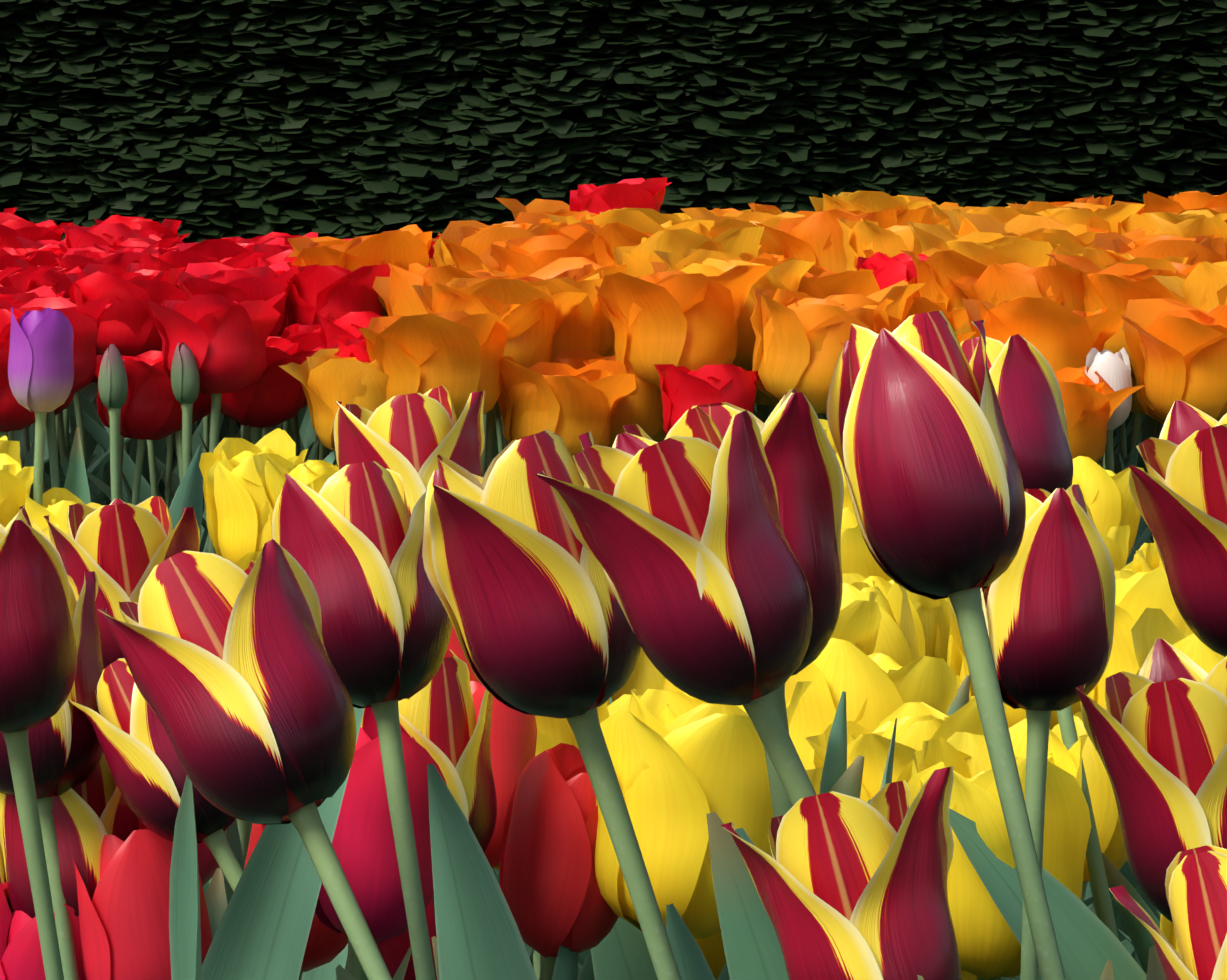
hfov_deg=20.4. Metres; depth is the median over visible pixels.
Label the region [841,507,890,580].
yellow tulip
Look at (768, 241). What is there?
double orange tulip
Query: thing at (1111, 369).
white tulip
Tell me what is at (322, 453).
double red tulip
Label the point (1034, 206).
double orange tulip
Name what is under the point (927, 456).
gavota tulip
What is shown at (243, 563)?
yellow tulip
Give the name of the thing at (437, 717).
gavota tulip
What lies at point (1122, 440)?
double orange tulip
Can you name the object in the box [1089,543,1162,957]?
yellow tulip
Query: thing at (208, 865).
red tulip
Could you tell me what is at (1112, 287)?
double orange tulip
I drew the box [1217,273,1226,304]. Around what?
double orange tulip
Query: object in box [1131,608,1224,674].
yellow tulip
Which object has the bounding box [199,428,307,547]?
yellow tulip
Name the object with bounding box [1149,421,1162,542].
double orange tulip
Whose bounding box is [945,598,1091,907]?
yellow tulip
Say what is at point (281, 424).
double red tulip
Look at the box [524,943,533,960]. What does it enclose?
red tulip
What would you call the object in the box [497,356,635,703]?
double orange tulip
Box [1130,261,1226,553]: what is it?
double orange tulip
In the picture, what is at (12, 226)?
double red tulip
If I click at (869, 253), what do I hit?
double orange tulip
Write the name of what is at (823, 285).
double orange tulip
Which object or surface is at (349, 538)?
gavota tulip
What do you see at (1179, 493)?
gavota tulip
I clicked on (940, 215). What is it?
double orange tulip
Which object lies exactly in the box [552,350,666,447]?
double orange tulip
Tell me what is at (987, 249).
double orange tulip
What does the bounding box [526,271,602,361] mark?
double orange tulip
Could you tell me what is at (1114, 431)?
double orange tulip
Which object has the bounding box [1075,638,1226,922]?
gavota tulip
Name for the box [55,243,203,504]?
double red tulip
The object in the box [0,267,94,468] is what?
double red tulip
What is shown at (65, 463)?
double red tulip
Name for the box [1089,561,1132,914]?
yellow tulip
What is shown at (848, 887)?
gavota tulip
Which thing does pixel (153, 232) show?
double red tulip
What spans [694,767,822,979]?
yellow tulip
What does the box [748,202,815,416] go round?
double orange tulip
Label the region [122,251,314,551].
double red tulip
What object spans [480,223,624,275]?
double orange tulip
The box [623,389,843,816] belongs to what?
gavota tulip
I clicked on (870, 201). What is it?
double orange tulip
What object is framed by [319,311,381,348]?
double red tulip
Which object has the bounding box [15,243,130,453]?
double red tulip
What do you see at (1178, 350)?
double orange tulip
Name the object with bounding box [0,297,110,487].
double red tulip
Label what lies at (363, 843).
red tulip
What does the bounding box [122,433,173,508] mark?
double red tulip
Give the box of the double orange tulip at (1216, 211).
[1172,207,1226,247]
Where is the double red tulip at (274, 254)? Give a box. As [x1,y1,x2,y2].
[199,244,292,452]
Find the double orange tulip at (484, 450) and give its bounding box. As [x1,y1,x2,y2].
[481,413,486,477]
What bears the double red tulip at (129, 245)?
on the ground
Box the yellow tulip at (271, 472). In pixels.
[253,453,338,539]
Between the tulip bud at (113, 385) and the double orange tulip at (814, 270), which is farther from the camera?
the double orange tulip at (814, 270)
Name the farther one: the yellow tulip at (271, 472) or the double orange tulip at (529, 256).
the double orange tulip at (529, 256)
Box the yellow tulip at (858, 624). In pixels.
[830,591,881,655]
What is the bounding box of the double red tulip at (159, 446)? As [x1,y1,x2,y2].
[60,250,223,501]
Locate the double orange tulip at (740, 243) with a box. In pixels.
[614,226,764,276]
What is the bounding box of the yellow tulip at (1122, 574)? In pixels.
[1114,570,1160,954]
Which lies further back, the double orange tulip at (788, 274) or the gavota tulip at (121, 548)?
the double orange tulip at (788, 274)
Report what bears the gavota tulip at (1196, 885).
on the ground
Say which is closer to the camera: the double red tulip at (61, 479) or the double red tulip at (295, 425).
the double red tulip at (61, 479)
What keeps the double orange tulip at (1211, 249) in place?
on the ground
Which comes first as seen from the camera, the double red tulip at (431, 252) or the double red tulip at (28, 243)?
the double red tulip at (28, 243)
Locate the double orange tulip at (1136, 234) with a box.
[1089,227,1144,239]
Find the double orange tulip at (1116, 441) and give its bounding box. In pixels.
[1097,417,1145,463]
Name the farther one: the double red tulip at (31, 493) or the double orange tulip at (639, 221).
the double orange tulip at (639, 221)
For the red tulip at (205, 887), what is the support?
on the ground
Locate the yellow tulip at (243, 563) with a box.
[235,551,260,570]
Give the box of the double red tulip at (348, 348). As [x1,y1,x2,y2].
[329,335,370,362]
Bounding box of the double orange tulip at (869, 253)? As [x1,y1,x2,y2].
[854,249,886,270]
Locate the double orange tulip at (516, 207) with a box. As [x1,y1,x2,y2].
[496,198,570,220]
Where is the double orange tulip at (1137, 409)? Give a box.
[1130,374,1143,466]
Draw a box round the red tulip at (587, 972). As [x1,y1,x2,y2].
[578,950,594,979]
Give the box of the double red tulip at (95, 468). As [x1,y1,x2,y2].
[0,285,130,484]
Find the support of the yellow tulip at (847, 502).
on the ground
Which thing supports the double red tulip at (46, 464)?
on the ground
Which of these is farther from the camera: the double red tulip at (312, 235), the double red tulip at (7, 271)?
the double red tulip at (312, 235)
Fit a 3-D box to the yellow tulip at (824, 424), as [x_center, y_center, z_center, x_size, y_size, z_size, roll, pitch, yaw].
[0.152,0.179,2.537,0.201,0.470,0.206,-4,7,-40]
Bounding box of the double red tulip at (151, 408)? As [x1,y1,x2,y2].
[95,350,181,504]
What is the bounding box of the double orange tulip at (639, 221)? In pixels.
[546,210,697,234]
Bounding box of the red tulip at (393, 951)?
[377,899,436,979]
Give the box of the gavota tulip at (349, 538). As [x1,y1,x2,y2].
[272,461,451,979]
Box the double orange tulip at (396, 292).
[372,263,511,315]
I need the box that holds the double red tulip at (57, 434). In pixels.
[56,415,59,453]
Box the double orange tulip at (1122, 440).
[1119,422,1126,467]
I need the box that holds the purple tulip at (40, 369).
[8,307,90,505]
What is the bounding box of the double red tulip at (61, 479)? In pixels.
[43,474,66,492]
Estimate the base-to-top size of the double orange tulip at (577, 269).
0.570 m
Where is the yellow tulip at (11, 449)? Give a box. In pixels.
[0,436,21,466]
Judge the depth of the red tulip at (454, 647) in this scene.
1.67 m
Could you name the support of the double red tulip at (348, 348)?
on the ground
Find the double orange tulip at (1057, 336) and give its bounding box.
[962,297,1151,564]
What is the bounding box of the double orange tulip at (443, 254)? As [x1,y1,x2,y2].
[433,237,496,440]
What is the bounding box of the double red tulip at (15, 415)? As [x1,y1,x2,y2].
[0,341,47,437]
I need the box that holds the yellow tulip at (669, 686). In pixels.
[663,678,683,692]
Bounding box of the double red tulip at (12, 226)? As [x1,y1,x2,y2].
[0,212,73,248]
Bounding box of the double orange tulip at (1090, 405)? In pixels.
[1054,366,1144,462]
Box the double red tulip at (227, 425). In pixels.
[224,415,238,436]
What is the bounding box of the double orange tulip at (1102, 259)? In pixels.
[1048,244,1188,467]
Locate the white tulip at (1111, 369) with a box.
[1085,347,1131,471]
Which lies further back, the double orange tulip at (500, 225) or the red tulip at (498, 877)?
the double orange tulip at (500, 225)
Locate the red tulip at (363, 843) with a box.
[314,727,446,979]
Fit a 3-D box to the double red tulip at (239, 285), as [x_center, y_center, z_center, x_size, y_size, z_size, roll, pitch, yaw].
[-0.397,0.057,3.378,0.194,0.566,0.276,3,6,30]
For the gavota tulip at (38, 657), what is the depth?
1.02 m
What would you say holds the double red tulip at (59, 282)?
on the ground
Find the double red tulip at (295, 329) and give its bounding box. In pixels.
[286,323,337,466]
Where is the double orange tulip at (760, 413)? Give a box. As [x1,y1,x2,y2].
[756,404,764,422]
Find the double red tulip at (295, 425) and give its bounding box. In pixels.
[167,328,299,532]
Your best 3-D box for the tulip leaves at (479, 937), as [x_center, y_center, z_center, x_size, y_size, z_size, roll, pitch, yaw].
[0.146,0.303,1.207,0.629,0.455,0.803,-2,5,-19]
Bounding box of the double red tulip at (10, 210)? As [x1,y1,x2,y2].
[3,208,32,428]
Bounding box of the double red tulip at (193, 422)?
[175,410,210,482]
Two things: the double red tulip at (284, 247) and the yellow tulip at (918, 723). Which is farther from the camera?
the double red tulip at (284, 247)
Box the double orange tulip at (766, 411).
[764,405,768,421]
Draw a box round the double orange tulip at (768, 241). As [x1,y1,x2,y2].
[681,207,804,414]
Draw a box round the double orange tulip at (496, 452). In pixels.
[494,439,498,457]
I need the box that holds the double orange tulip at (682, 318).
[595,265,772,389]
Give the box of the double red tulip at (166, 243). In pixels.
[69,233,224,468]
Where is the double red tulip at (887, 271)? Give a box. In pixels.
[856,252,928,290]
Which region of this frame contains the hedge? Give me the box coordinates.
[0,0,1226,428]
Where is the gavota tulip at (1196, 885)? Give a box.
[1109,845,1226,979]
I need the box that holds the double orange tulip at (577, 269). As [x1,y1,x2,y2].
[487,257,626,356]
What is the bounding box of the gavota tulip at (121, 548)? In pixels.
[43,496,244,903]
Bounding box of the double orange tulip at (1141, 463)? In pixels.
[1137,452,1148,473]
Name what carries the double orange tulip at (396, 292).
on the ground
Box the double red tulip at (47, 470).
[44,441,71,486]
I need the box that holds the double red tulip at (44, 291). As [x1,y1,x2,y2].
[0,285,64,440]
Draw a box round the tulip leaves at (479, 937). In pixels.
[301,675,1165,979]
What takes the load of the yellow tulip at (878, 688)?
on the ground
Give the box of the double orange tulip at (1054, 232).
[962,213,1130,458]
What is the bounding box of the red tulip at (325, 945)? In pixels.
[244,823,347,979]
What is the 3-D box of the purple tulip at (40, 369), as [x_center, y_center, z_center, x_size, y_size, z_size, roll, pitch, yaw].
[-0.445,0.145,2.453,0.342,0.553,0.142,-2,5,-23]
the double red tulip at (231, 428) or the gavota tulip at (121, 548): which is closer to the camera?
the gavota tulip at (121, 548)
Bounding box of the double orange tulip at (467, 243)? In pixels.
[437,220,581,479]
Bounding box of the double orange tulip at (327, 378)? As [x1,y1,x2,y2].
[279,349,388,450]
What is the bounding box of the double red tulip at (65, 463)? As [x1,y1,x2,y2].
[59,446,203,514]
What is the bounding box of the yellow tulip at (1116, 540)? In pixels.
[1093,525,1129,915]
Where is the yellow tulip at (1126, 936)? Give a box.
[1117,929,1132,944]
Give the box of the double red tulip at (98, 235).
[61,223,151,250]
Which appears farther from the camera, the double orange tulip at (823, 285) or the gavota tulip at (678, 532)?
the double orange tulip at (823, 285)
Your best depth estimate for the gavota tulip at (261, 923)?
1.14 m
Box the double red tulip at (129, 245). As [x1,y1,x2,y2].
[29,240,178,468]
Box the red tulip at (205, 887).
[203,881,208,893]
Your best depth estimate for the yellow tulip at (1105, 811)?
1.66 m
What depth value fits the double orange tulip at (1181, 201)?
4.67 m
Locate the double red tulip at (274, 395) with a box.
[220,337,322,444]
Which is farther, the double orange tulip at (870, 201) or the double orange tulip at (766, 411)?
the double orange tulip at (870, 201)
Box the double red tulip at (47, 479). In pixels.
[24,440,129,486]
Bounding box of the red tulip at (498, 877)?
[496,872,499,885]
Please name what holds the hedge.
on the ground
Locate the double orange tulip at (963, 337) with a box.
[840,331,976,345]
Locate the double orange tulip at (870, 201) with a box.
[809,191,934,212]
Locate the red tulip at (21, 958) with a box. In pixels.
[0,882,83,979]
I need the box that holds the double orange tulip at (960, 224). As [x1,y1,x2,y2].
[948,206,1021,235]
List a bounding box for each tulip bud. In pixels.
[98,344,202,549]
[171,342,335,478]
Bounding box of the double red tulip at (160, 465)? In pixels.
[155,439,319,515]
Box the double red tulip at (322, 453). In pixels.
[209,434,325,459]
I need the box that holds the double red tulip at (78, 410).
[65,298,163,485]
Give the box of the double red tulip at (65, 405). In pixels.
[33,395,90,500]
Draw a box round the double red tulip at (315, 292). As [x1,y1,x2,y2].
[275,257,390,325]
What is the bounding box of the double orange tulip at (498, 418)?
[495,400,503,452]
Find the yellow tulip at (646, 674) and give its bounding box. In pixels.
[578,647,664,965]
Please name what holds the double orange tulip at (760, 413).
on the ground
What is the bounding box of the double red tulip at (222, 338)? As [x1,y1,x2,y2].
[148,292,285,554]
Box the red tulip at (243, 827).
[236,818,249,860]
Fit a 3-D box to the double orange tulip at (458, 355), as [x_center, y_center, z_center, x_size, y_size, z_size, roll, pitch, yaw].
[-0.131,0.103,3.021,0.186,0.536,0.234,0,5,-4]
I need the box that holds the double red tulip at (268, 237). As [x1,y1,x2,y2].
[223,232,326,456]
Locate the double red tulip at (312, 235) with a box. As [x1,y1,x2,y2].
[221,232,317,238]
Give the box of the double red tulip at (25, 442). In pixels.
[0,270,29,468]
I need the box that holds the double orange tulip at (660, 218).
[582,208,714,480]
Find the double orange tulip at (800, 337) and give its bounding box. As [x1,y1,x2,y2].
[750,288,893,413]
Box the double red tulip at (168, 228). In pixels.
[91,215,181,449]
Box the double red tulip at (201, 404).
[178,394,210,480]
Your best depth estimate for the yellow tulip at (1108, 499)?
2.52 m
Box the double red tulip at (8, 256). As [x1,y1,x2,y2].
[0,247,97,487]
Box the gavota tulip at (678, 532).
[536,407,816,805]
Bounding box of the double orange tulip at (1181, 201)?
[1143,191,1226,212]
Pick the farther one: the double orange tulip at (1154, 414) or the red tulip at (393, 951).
the double orange tulip at (1154, 414)
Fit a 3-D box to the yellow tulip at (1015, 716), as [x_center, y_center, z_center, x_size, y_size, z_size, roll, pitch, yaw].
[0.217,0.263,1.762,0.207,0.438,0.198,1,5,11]
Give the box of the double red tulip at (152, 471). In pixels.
[45,440,207,551]
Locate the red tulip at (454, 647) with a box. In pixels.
[447,625,478,682]
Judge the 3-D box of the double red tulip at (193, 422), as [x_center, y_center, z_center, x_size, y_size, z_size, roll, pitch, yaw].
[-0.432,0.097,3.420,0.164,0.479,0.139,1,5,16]
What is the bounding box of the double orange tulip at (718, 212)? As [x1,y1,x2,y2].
[709,208,781,216]
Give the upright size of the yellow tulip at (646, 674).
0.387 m
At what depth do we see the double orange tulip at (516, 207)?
4.91 m
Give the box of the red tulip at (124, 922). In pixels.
[73,818,211,979]
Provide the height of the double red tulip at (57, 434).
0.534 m
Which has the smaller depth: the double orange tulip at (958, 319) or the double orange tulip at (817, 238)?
the double orange tulip at (958, 319)
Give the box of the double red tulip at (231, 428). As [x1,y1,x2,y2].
[166,236,262,455]
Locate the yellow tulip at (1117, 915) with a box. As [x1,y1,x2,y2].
[1113,886,1141,922]
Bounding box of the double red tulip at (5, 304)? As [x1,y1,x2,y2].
[0,296,63,308]
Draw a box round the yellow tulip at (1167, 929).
[1160,914,1180,954]
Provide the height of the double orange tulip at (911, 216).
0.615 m
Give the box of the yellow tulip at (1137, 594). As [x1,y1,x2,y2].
[1080,565,1192,913]
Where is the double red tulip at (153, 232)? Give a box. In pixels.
[61,223,201,441]
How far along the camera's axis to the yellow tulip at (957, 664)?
1.89 m
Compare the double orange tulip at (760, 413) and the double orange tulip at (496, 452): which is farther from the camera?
the double orange tulip at (496, 452)
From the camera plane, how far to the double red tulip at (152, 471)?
3.63 m
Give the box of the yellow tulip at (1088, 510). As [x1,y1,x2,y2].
[1085,502,1092,519]
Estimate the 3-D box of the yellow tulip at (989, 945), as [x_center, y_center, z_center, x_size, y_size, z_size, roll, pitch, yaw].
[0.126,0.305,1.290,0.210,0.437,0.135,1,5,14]
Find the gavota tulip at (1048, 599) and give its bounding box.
[980,484,1115,979]
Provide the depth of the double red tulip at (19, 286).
3.28 m
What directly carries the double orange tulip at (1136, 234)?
on the ground
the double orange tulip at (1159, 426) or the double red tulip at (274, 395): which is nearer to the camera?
the double red tulip at (274, 395)
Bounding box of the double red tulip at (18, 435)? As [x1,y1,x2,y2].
[14,428,23,442]
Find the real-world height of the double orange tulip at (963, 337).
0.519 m
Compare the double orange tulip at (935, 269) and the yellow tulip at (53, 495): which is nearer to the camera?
the yellow tulip at (53, 495)
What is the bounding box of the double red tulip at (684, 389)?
[654,364,759,434]
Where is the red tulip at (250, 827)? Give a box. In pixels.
[204,822,252,894]
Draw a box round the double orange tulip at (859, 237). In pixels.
[837,218,962,270]
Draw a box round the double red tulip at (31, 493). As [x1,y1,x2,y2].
[29,486,32,499]
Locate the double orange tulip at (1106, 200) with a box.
[1015,195,1112,206]
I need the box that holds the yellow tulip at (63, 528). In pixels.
[5,520,67,540]
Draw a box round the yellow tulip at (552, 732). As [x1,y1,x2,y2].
[493,715,578,979]
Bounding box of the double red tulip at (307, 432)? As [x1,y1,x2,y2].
[129,237,315,502]
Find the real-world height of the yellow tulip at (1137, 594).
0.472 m
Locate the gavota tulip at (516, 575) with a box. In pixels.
[422,430,788,979]
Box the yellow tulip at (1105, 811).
[1051,712,1137,962]
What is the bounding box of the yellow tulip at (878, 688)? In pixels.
[785,638,957,769]
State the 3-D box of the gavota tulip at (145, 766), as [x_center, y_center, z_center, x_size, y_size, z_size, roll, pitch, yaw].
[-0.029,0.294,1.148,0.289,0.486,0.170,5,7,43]
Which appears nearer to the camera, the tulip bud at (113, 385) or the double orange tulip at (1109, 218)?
the tulip bud at (113, 385)
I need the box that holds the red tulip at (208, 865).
[197,831,224,885]
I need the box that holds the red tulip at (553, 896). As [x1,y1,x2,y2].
[500,743,618,979]
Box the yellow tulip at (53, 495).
[42,487,101,509]
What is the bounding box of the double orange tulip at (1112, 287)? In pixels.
[1046,254,1188,468]
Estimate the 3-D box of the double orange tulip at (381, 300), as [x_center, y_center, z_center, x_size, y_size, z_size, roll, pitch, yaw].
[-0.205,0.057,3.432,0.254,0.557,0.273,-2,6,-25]
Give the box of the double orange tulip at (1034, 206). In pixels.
[1006,201,1107,212]
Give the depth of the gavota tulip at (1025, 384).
1.30 m
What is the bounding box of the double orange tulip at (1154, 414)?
[1118,327,1165,558]
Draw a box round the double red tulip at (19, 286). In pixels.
[0,279,87,478]
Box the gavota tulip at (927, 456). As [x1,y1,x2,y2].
[827,311,1065,979]
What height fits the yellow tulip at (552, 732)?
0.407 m
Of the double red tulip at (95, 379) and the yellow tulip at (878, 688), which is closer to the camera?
the yellow tulip at (878, 688)
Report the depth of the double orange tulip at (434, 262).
4.71 m
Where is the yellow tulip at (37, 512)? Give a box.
[16,495,76,529]
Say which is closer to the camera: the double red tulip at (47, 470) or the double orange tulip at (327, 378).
the double orange tulip at (327, 378)
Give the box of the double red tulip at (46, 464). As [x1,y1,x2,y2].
[31,453,59,487]
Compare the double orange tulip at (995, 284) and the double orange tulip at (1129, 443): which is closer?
the double orange tulip at (995, 284)
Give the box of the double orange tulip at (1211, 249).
[1092,232,1225,464]
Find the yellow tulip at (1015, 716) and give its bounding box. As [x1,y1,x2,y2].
[947,598,1081,729]
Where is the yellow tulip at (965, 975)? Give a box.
[961,970,976,979]
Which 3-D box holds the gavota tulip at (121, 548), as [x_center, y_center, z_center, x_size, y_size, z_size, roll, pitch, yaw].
[-0.185,0.258,1.402,0.074,0.512,0.172,4,6,35]
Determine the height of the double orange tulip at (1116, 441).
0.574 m
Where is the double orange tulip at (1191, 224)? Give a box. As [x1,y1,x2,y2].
[1118,210,1226,243]
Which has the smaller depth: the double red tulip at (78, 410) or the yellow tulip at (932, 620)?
the yellow tulip at (932, 620)
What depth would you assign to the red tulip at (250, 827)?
2.10 m
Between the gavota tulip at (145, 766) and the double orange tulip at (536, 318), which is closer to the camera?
the gavota tulip at (145, 766)
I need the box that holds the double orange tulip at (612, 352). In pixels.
[609,341,614,355]
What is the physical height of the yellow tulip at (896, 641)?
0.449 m
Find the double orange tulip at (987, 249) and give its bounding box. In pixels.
[906,222,1138,473]
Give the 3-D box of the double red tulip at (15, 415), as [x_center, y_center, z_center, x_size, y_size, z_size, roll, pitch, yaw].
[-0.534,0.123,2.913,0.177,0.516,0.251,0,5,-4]
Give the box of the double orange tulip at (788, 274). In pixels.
[653,248,814,369]
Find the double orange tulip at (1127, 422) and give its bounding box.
[1125,413,1129,427]
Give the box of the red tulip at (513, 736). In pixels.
[470,681,536,867]
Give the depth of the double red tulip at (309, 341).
3.20 m
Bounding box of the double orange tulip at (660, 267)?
[651,262,668,271]
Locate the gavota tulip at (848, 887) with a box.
[721,766,961,979]
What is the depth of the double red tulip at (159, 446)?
4.14 m
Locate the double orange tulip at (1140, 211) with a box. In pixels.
[1115,201,1143,213]
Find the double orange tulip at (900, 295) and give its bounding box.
[809,279,925,332]
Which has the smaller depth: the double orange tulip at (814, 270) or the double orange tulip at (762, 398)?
the double orange tulip at (762, 398)
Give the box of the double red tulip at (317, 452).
[314,434,318,459]
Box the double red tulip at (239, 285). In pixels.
[67,260,298,499]
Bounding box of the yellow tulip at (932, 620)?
[842,573,1094,905]
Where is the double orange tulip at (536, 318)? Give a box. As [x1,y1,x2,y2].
[412,278,587,472]
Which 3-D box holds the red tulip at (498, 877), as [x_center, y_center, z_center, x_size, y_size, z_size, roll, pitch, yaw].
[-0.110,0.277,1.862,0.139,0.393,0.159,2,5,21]
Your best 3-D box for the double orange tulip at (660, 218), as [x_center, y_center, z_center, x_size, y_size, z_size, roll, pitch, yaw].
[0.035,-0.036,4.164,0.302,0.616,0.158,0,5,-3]
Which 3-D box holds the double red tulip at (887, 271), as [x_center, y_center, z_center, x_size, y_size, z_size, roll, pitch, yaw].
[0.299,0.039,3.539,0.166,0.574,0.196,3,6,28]
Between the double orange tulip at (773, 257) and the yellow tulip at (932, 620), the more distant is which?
the double orange tulip at (773, 257)
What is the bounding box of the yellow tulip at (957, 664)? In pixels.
[950,637,1112,916]
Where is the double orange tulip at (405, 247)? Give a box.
[288,224,431,464]
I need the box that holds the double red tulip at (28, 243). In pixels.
[15,236,173,458]
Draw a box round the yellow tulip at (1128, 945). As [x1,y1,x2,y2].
[956,675,1134,954]
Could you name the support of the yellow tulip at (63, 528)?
on the ground
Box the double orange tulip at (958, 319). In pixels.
[905,297,968,331]
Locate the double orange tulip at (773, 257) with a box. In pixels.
[759,253,783,260]
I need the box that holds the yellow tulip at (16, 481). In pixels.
[0,453,33,527]
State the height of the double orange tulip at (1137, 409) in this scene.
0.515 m
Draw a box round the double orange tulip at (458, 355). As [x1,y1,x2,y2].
[359,304,520,419]
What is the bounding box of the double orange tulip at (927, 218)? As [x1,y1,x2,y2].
[883,195,958,223]
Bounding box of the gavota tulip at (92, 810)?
[0,753,138,918]
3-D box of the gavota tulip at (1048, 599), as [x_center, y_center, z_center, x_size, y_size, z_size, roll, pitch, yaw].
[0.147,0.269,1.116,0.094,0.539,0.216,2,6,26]
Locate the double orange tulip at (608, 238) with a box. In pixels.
[578,222,652,266]
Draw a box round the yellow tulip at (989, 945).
[896,718,1090,979]
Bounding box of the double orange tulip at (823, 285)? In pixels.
[743,257,879,298]
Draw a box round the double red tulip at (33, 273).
[0,267,90,487]
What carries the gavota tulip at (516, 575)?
on the ground
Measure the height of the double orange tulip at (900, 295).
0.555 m
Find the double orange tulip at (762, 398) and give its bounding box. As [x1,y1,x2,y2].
[746,368,777,416]
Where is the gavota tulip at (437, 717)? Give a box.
[335,649,577,979]
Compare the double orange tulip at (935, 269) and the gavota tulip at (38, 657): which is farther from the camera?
the double orange tulip at (935, 269)
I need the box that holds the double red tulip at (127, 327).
[65,263,207,552]
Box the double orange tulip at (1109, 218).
[1015,203,1151,461]
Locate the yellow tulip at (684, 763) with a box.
[594,681,811,938]
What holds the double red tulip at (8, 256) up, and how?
on the ground
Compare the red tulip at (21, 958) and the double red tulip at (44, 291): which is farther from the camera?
the double red tulip at (44, 291)
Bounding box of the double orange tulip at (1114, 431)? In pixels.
[1113,412,1133,449]
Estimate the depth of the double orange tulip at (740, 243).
3.44 m
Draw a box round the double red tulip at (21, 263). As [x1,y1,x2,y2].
[14,259,109,502]
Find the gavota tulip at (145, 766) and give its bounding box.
[67,658,896,979]
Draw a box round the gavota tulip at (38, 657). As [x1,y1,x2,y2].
[0,505,411,979]
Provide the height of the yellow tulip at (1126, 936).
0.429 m
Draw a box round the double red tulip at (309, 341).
[262,332,324,437]
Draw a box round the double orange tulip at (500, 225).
[489,221,514,226]
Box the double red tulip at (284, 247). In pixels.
[242,245,306,460]
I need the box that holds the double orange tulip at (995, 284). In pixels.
[946,263,1084,311]
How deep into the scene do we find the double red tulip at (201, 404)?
3.30 m
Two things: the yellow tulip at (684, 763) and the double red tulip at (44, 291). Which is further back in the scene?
the double red tulip at (44, 291)
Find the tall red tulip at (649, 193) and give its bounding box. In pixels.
[570,177,671,214]
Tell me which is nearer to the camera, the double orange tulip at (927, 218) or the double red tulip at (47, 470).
the double red tulip at (47, 470)
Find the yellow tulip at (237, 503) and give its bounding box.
[206,459,295,563]
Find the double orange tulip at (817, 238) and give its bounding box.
[755,209,897,272]
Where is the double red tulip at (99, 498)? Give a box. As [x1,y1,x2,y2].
[91,487,110,503]
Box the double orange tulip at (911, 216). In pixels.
[818,209,926,418]
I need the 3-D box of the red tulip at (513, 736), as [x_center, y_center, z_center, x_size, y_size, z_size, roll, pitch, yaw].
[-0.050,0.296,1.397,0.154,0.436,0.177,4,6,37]
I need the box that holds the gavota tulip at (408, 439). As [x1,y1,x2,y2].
[334,385,863,979]
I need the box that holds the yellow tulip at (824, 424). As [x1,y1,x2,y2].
[819,419,841,468]
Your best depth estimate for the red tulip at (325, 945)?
1.28 m
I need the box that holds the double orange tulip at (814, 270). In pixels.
[772,258,847,415]
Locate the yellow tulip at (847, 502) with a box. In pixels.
[841,469,853,509]
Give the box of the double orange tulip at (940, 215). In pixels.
[931,203,1010,226]
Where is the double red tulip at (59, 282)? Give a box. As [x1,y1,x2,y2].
[9,266,103,494]
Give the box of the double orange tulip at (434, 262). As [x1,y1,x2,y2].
[430,252,439,266]
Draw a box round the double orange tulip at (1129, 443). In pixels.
[1126,434,1131,453]
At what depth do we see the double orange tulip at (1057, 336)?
3.03 m
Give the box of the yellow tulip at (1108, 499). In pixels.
[1072,456,1143,557]
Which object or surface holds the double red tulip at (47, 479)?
on the ground
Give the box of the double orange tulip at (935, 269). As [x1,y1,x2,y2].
[900,250,1026,339]
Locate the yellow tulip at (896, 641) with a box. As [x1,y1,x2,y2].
[840,582,918,665]
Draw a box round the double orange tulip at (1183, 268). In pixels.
[1123,262,1201,425]
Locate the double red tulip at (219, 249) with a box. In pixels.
[66,239,254,502]
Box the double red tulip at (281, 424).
[242,263,282,438]
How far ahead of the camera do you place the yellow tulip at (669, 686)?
1.66 m
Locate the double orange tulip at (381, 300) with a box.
[378,296,388,315]
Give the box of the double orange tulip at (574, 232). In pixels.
[513,211,597,240]
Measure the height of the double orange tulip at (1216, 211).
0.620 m
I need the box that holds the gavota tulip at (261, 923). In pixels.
[0,571,363,979]
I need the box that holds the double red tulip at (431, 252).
[374,234,439,264]
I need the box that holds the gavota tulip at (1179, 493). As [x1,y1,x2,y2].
[1129,400,1226,656]
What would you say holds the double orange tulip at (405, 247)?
on the ground
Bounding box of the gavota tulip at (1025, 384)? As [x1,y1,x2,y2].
[949,334,1146,979]
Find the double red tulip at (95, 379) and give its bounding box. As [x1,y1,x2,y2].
[92,374,127,453]
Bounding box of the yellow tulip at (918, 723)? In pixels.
[805,696,1006,802]
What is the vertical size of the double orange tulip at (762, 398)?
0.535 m
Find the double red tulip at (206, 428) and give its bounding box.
[122,414,208,542]
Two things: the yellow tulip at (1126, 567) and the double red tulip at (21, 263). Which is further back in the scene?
the double red tulip at (21, 263)
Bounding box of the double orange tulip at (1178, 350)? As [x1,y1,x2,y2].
[1118,298,1226,421]

